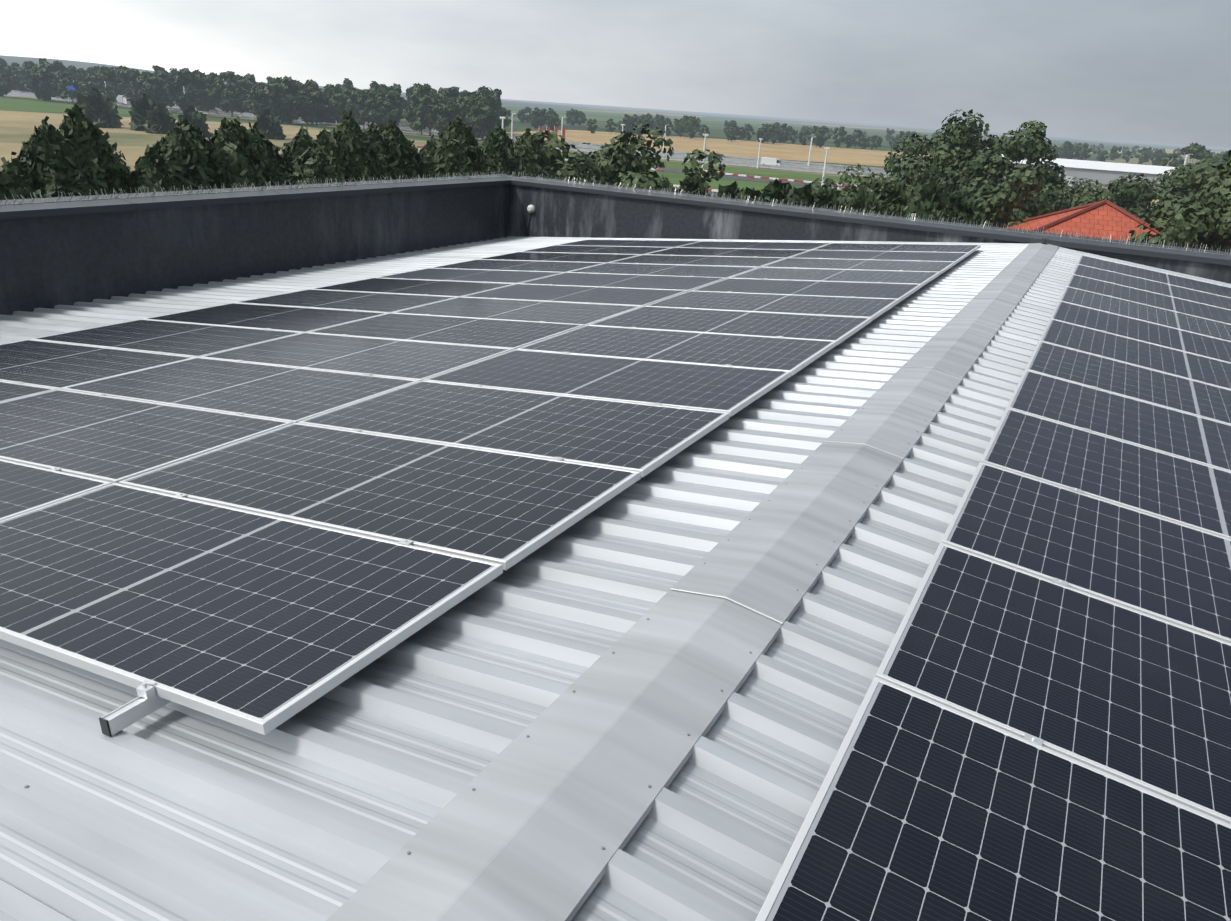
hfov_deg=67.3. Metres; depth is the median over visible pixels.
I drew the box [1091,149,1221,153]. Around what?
tan field
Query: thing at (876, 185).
broadleaf
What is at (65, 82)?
woodland tree
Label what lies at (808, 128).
woodland tree
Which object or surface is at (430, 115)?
woodland tree
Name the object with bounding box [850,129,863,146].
woodland tree
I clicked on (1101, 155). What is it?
woodland tree
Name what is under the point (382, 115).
woodland tree
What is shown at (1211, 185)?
broadleaf
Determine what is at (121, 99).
vehicle
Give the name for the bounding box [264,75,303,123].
woodland tree
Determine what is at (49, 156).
tree
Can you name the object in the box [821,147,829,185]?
floodlight pole
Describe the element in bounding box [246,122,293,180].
tree
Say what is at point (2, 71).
woodland tree
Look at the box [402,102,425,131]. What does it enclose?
woodland tree
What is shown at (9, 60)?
distant hills
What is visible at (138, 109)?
woodland tree
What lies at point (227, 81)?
woodland tree
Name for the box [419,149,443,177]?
tree
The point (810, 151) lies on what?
street lamp
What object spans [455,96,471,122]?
woodland tree
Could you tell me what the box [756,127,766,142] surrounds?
woodland tree
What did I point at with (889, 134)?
woodland tree
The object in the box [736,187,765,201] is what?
bush
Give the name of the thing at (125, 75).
woodland tree
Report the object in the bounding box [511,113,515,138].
street lamp
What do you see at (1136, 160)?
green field
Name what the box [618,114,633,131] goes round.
woodland tree
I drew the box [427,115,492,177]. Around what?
tree
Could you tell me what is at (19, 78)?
woodland tree
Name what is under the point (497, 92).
woodland tree
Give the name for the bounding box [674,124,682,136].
woodland tree
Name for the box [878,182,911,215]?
bush
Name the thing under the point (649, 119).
woodland tree
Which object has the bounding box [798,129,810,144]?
woodland tree
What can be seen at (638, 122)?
woodland tree
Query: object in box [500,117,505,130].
floodlight pole
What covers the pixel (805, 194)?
bush
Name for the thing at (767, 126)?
woodland tree
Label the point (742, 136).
woodland tree
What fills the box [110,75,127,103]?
woodland tree
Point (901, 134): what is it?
woodland tree
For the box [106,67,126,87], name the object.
woodland tree
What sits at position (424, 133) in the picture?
motorway guard rails
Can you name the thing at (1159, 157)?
woodland tree
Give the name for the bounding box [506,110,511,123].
woodland tree
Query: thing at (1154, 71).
sky
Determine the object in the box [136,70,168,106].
woodland tree
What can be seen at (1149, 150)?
woodland tree
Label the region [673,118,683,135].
woodland tree
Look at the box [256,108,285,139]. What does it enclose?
woodland tree
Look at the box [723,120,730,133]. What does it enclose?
woodland tree
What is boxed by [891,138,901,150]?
woodland tree
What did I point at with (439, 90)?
woodland tree
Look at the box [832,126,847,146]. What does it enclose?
woodland tree
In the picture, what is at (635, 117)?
woodland tree
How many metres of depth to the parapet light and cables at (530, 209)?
19.00 m
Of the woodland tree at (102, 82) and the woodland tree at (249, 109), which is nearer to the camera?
the woodland tree at (249, 109)
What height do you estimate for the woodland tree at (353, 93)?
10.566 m
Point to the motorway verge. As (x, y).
(513, 137)
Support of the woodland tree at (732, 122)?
on the ground at (713, 122)
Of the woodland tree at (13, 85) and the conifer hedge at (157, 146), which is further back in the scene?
the woodland tree at (13, 85)
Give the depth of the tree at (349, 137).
21.55 m
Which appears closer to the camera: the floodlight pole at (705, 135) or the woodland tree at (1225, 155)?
the floodlight pole at (705, 135)
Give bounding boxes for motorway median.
[166,107,879,173]
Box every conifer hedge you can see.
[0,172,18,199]
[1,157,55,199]
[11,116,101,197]
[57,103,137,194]
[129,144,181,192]
[152,140,160,153]
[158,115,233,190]
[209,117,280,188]
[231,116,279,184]
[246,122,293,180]
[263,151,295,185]
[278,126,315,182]
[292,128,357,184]
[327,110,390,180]
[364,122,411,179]
[375,151,391,179]
[378,124,385,133]
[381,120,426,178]
[384,120,415,151]
[418,134,436,154]
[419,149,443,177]
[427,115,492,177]
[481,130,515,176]
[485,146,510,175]
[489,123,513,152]
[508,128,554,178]
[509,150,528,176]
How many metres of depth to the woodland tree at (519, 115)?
436.56 m
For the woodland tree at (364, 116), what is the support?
on the ground at (713, 122)
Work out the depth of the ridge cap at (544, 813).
2.73 m
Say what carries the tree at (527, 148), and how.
on the lawn
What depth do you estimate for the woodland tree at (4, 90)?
306.61 m
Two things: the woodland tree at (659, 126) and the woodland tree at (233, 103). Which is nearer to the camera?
the woodland tree at (233, 103)
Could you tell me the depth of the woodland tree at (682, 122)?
390.17 m
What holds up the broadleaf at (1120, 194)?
on the lawn
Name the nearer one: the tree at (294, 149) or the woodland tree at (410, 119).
the tree at (294, 149)
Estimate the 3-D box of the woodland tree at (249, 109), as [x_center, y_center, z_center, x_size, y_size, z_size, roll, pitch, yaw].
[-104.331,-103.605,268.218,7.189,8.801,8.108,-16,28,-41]
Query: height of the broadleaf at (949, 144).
11.262 m
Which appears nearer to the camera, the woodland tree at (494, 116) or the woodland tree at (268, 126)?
the woodland tree at (268, 126)
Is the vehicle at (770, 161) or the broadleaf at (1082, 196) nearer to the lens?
the broadleaf at (1082, 196)
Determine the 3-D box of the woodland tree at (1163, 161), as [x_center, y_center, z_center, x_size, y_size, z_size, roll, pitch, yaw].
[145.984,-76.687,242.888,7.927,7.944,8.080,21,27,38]
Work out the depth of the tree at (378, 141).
23.62 m
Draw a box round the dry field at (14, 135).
[0,121,426,171]
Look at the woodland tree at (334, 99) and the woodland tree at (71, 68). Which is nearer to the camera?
the woodland tree at (334, 99)
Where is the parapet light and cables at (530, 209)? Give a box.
[526,205,1048,244]
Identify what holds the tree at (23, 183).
on the lawn
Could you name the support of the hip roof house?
on the lawn
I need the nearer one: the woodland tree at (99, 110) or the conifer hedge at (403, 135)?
the conifer hedge at (403, 135)
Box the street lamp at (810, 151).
[807,137,812,167]
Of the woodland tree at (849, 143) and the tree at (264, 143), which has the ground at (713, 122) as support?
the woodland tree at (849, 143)
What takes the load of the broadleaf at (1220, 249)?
on the lawn
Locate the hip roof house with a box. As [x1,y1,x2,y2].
[995,200,1189,247]
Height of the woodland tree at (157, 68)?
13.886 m
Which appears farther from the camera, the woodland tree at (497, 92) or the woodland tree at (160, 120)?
the woodland tree at (497, 92)
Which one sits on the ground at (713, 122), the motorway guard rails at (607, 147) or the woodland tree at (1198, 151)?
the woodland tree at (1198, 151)
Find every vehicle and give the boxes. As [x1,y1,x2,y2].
[116,95,130,103]
[761,157,781,165]
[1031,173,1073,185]
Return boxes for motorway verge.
[4,95,1154,198]
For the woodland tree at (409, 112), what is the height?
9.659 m
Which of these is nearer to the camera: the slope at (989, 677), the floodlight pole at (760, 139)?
the slope at (989, 677)
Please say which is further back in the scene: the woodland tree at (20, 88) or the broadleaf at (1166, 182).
the woodland tree at (20, 88)
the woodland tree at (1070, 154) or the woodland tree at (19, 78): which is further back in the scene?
the woodland tree at (1070, 154)
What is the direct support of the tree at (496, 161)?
on the lawn
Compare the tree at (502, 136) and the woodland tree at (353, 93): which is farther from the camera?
the woodland tree at (353, 93)
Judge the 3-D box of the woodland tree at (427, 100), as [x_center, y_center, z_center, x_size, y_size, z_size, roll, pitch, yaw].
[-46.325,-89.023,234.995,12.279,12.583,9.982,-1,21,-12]
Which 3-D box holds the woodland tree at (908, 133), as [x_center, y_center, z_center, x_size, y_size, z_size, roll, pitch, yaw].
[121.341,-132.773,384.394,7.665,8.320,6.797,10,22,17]
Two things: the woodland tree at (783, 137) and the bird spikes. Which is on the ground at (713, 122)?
the woodland tree at (783, 137)
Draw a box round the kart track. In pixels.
[417,146,1038,213]
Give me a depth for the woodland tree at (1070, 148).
419.97 m
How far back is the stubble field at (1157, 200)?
169.71 m
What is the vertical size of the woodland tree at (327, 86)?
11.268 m
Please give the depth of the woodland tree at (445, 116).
222.04 m
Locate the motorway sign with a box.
[66,85,75,101]
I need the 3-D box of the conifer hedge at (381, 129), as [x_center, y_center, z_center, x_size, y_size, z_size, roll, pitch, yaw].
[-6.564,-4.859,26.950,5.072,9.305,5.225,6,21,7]
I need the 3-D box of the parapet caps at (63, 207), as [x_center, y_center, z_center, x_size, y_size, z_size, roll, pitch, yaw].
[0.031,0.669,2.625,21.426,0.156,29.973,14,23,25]
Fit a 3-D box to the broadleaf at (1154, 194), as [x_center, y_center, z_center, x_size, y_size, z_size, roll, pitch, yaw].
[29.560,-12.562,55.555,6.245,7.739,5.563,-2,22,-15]
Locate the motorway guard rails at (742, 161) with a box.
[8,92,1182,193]
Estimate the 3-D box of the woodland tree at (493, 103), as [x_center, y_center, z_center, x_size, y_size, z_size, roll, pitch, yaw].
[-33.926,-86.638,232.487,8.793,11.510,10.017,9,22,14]
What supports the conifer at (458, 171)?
on the lawn
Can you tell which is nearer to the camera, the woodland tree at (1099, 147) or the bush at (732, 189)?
the bush at (732, 189)
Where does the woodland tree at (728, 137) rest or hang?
on the ground at (713, 122)
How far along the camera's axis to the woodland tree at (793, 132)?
385.16 m
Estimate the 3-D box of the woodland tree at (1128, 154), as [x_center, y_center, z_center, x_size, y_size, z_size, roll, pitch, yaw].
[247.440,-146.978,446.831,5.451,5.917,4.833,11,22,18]
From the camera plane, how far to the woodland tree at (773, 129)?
362.62 m
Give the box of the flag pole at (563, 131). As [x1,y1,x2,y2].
[561,126,564,154]
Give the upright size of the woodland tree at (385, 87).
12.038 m
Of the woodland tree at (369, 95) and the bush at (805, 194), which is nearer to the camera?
the bush at (805, 194)
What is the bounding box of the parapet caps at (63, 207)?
[0,174,1230,265]
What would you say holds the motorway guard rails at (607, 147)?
on the motorway
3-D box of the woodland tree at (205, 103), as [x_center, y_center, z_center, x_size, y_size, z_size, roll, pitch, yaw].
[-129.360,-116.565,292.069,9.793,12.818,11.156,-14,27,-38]
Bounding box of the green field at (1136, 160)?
[1106,154,1199,166]
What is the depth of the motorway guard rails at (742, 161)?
208.16 m
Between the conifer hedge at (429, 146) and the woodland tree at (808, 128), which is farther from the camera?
the woodland tree at (808, 128)
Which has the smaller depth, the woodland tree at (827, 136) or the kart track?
the kart track
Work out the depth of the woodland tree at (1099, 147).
724.04 m
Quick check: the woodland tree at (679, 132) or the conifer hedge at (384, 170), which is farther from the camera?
the woodland tree at (679, 132)
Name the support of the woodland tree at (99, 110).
on the ground at (713, 122)
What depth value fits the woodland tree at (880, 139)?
402.59 m
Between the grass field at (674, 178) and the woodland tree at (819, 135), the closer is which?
the grass field at (674, 178)
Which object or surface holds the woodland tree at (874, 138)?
on the ground at (713, 122)
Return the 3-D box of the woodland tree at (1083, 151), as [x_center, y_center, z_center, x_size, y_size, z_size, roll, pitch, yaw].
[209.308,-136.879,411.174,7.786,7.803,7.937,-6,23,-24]
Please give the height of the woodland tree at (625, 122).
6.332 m
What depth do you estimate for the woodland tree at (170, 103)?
294.75 m
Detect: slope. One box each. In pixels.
[0,236,1029,920]
[571,247,1230,920]
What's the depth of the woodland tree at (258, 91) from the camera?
257.60 m
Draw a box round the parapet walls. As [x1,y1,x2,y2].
[0,184,1230,314]
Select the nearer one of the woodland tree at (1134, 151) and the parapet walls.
the parapet walls
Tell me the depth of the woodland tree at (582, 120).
455.12 m
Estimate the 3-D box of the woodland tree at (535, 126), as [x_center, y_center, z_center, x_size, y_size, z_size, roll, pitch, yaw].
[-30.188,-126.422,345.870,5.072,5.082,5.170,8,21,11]
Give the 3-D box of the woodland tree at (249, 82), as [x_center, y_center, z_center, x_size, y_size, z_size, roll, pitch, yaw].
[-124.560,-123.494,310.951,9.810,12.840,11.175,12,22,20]
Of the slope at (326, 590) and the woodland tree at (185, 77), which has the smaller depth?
the slope at (326, 590)
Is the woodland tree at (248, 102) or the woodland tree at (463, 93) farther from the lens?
the woodland tree at (463, 93)
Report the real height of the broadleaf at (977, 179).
9.393 m
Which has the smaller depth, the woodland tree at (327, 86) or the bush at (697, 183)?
the bush at (697, 183)
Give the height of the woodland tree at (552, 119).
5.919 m
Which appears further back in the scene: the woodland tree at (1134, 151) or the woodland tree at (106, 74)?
the woodland tree at (1134, 151)
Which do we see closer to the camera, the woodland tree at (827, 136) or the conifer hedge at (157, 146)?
the conifer hedge at (157, 146)
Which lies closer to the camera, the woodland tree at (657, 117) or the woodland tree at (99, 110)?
the woodland tree at (99, 110)
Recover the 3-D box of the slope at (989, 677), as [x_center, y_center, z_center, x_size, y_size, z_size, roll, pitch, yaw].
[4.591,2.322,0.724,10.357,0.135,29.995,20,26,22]
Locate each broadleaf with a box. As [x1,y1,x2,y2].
[478,130,668,189]
[562,123,725,189]
[811,164,912,204]
[884,109,1035,186]
[898,149,1073,223]
[900,157,965,198]
[922,120,1066,191]
[974,155,1056,227]
[1030,169,1108,211]
[1098,169,1219,223]
[1107,158,1218,217]
[1116,188,1157,209]
[1128,204,1230,251]
[1156,150,1230,251]
[1185,196,1229,251]
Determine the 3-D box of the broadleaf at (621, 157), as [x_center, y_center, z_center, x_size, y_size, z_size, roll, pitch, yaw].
[-0.016,-8.220,36.358,6.327,9.683,7.805,-11,25,-34]
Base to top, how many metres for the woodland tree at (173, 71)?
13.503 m
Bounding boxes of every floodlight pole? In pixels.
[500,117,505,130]
[701,134,708,176]
[757,138,762,167]
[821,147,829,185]
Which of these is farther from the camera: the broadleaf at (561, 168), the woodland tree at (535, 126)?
the woodland tree at (535, 126)
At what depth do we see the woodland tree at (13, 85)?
363.73 m
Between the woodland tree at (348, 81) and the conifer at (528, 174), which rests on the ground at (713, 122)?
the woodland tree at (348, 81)
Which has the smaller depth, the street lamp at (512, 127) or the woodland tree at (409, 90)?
the street lamp at (512, 127)
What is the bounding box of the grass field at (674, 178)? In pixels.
[562,155,897,196]
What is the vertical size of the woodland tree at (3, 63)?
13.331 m
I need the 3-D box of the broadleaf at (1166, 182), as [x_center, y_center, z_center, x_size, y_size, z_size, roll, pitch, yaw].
[35.419,-14.346,58.849,7.620,9.453,6.177,-7,23,-26]
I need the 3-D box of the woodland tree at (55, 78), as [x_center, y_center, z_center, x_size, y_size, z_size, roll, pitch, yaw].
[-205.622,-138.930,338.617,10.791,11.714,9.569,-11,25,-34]
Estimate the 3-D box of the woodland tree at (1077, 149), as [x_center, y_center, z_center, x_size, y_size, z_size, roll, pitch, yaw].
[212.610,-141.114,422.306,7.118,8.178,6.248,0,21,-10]
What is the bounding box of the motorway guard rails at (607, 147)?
[15,92,919,173]
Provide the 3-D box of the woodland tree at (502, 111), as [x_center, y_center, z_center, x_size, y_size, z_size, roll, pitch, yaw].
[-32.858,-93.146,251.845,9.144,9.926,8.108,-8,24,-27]
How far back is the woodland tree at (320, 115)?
259.36 m
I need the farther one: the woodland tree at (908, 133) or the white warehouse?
the woodland tree at (908, 133)
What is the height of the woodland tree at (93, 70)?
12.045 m
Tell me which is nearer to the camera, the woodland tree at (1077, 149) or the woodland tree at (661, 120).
the woodland tree at (661, 120)
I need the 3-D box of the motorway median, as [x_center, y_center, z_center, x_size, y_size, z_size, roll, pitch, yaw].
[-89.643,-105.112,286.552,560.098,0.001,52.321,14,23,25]
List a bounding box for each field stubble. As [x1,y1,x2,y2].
[0,110,321,138]
[0,143,282,170]
[506,130,931,165]
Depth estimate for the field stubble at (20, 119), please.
196.04 m
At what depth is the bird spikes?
15.11 m
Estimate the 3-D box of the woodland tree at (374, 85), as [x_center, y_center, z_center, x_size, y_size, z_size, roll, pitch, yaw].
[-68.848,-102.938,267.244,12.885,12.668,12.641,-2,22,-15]
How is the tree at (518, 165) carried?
on the lawn
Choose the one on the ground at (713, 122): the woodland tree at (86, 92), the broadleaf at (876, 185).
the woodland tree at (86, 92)
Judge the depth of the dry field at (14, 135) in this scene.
155.47 m
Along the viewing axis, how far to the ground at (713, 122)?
1033.94 m
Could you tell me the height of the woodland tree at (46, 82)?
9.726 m
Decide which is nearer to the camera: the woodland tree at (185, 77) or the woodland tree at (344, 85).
the woodland tree at (185, 77)
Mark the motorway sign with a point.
(71, 87)
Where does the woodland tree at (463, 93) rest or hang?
on the ground at (713, 122)
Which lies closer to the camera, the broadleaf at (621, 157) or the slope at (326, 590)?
the slope at (326, 590)
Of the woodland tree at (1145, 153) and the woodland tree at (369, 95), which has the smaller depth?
the woodland tree at (369, 95)
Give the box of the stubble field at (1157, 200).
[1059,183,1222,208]
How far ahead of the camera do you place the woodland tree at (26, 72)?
339.37 m
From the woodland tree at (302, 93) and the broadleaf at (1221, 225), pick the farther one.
the woodland tree at (302, 93)
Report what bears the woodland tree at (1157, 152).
on the ground at (713, 122)
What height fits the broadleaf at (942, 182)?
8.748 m
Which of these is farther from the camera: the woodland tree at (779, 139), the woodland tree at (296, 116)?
the woodland tree at (779, 139)
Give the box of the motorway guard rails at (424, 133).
[8,93,1189,196]
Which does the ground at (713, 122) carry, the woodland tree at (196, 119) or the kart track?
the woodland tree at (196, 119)
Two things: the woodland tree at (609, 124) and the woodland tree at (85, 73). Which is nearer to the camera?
the woodland tree at (85, 73)
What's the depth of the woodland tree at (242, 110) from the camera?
277.14 m
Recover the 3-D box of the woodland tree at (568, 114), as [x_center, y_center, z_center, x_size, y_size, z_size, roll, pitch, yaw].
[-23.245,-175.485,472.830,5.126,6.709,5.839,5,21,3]
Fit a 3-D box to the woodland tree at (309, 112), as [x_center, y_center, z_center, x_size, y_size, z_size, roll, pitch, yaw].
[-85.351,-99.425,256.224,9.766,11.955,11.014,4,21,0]
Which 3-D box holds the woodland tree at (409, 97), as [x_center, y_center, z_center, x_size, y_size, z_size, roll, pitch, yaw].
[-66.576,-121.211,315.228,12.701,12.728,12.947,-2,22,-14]
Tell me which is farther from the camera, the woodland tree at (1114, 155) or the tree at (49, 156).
the woodland tree at (1114, 155)
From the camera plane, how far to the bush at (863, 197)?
26.82 m
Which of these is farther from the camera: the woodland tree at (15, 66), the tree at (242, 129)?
the woodland tree at (15, 66)
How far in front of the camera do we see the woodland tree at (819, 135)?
359.13 m
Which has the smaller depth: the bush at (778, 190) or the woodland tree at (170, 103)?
the bush at (778, 190)
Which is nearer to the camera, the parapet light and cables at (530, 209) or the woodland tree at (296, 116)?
the parapet light and cables at (530, 209)
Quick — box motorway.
[4,93,1108,192]
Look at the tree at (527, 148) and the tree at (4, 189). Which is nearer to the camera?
the tree at (4, 189)
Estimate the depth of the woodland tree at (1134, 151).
722.66 m
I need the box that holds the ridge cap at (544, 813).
[326,243,1058,920]
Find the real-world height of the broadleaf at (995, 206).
9.249 m
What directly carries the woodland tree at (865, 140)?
on the ground at (713, 122)
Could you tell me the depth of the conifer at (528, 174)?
25.66 m
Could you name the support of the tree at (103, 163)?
on the lawn
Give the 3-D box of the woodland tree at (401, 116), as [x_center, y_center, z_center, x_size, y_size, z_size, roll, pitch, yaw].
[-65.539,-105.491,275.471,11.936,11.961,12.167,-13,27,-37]
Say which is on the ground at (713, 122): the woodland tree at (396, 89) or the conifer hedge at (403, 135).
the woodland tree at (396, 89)
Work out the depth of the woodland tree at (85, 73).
336.60 m
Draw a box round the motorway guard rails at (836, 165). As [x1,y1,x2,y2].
[11,90,891,169]
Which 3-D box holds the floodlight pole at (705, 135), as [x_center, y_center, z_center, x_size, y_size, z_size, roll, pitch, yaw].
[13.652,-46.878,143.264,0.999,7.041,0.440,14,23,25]
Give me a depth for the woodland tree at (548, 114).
347.15 m
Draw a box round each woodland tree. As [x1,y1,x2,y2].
[0,58,11,81]
[0,65,14,88]
[0,67,17,90]
[0,73,11,97]
[2,70,23,90]
[10,60,37,90]
[10,62,30,91]
[23,65,41,91]
[25,69,52,98]
[29,68,57,100]
[39,58,68,71]
[39,65,62,97]
[40,63,65,97]
[56,71,86,101]
[66,73,84,101]
[68,65,83,72]
[71,69,90,92]
[72,87,123,127]
[73,76,92,95]
[83,65,123,102]
[83,66,103,84]
[95,71,106,92]
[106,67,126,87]
[107,65,129,82]
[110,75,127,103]
[115,66,142,100]
[128,93,165,130]
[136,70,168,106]
[143,103,175,133]
[152,65,170,97]
[162,81,174,106]
[164,69,206,110]
[169,68,179,76]
[175,104,211,136]
[187,69,221,111]
[205,83,214,109]
[208,71,250,116]
[209,75,241,104]
[216,82,245,115]
[234,73,255,112]
[242,89,266,117]
[246,85,268,117]
[250,81,281,116]
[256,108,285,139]
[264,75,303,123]
[283,94,312,119]
[289,79,325,123]
[292,87,317,123]
[302,91,328,123]
[313,84,342,122]
[323,87,349,122]
[335,81,354,115]
[343,78,360,100]
[344,92,377,128]
[349,87,367,125]
[354,81,394,122]
[366,92,394,124]
[369,88,402,128]
[378,83,401,125]
[379,84,406,116]
[388,86,413,121]
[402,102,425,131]
[403,82,435,109]
[403,100,437,134]
[405,92,412,100]
[409,83,453,135]
[424,96,454,129]
[427,88,460,109]
[431,87,444,94]
[435,100,461,138]
[436,86,459,101]
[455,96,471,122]
[458,93,492,137]
[459,90,467,96]
[467,91,499,139]
[473,108,501,136]
[475,87,506,115]
[478,85,501,99]
[495,100,508,127]
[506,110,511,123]
[517,109,528,122]
[522,107,531,122]
[529,116,540,128]
[531,107,546,128]
[544,110,560,129]
[547,115,560,130]
[566,110,572,123]
[567,108,579,125]
[573,111,585,125]
[586,119,597,132]
[605,118,618,131]
[617,118,632,132]
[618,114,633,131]
[632,114,643,132]
[633,119,645,135]
[640,113,653,132]
[652,114,662,125]
[653,117,668,135]
[654,122,667,136]
[662,120,674,135]
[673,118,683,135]
[674,115,692,133]
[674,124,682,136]
[680,116,699,138]
[696,125,709,137]
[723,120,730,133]
[724,124,740,140]
[725,128,737,141]
[726,120,736,128]
[737,127,749,139]
[743,124,754,139]
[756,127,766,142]
[761,124,776,141]
[764,123,781,143]
[774,126,785,142]
[777,123,790,140]
[782,126,792,141]
[787,129,797,142]
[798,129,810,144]
[804,126,811,136]
[810,125,825,146]
[821,127,830,144]
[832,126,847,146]
[845,134,855,147]
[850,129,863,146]
[861,136,869,148]
[867,135,879,149]
[875,135,882,148]
[885,128,894,140]
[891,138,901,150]
[896,131,906,149]
[900,131,914,148]
[1054,147,1064,158]
[1056,141,1074,158]
[1067,148,1074,158]
[1072,143,1087,159]
[1077,144,1096,159]
[1095,150,1105,161]
[1096,143,1103,150]
[1109,145,1121,160]
[1122,150,1132,162]
[1132,145,1139,154]
[1135,149,1149,163]
[1140,147,1153,161]
[1149,149,1162,165]
[1155,152,1166,164]
[1157,153,1185,166]
[1175,142,1212,183]
[1208,151,1229,183]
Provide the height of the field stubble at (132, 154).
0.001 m
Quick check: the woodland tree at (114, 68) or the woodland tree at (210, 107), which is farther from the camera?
the woodland tree at (114, 68)
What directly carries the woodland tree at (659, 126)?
on the ground at (713, 122)
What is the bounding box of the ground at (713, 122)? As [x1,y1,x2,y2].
[0,89,1230,248]
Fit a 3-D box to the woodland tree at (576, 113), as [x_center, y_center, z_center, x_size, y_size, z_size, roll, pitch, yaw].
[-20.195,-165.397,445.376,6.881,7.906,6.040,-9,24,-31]
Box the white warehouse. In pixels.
[1001,154,1178,188]
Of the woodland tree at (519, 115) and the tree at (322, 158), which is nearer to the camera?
the tree at (322, 158)
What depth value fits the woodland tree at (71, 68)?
374.48 m
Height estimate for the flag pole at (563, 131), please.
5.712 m
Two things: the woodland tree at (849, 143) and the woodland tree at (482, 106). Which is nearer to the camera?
the woodland tree at (482, 106)
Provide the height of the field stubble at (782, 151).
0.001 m
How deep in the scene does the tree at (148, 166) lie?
17.37 m
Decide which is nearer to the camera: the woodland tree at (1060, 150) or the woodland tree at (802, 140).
the woodland tree at (802, 140)
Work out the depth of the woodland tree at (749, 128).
390.37 m
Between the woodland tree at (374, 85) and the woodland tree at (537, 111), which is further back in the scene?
the woodland tree at (537, 111)
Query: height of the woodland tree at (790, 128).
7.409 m
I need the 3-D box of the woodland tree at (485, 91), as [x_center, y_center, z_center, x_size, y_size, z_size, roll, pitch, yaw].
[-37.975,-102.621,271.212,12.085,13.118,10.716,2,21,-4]
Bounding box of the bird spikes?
[0,171,1230,255]
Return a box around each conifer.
[444,166,468,176]
[519,170,540,177]
[655,181,676,191]
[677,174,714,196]
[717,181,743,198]
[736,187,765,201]
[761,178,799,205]
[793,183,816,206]
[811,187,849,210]
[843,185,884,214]
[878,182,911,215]
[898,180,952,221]
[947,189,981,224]
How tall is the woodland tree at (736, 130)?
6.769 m
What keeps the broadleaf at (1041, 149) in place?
on the lawn
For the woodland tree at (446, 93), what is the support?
on the ground at (713, 122)
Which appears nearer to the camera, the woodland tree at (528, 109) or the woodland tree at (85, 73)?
the woodland tree at (85, 73)
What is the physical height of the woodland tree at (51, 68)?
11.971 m
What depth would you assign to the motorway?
210.04 m
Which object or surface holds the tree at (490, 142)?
on the lawn
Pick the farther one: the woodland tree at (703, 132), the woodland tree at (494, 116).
the woodland tree at (703, 132)
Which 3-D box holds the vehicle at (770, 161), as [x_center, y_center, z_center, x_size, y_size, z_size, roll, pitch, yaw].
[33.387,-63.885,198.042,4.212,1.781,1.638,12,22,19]
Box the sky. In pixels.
[0,0,1230,147]
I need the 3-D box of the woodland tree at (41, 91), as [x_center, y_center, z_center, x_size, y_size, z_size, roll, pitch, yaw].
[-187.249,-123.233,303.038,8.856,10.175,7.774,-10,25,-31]
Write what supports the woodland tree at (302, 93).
on the ground at (713, 122)
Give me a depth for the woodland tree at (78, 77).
314.36 m
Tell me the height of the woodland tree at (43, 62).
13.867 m
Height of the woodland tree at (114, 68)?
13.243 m
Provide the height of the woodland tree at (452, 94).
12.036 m
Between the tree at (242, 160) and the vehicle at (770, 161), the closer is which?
the tree at (242, 160)
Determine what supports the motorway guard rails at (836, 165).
on the motorway
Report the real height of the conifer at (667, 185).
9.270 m
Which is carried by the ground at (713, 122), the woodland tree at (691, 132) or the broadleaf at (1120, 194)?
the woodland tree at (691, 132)
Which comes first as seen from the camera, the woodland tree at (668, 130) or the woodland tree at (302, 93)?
the woodland tree at (302, 93)

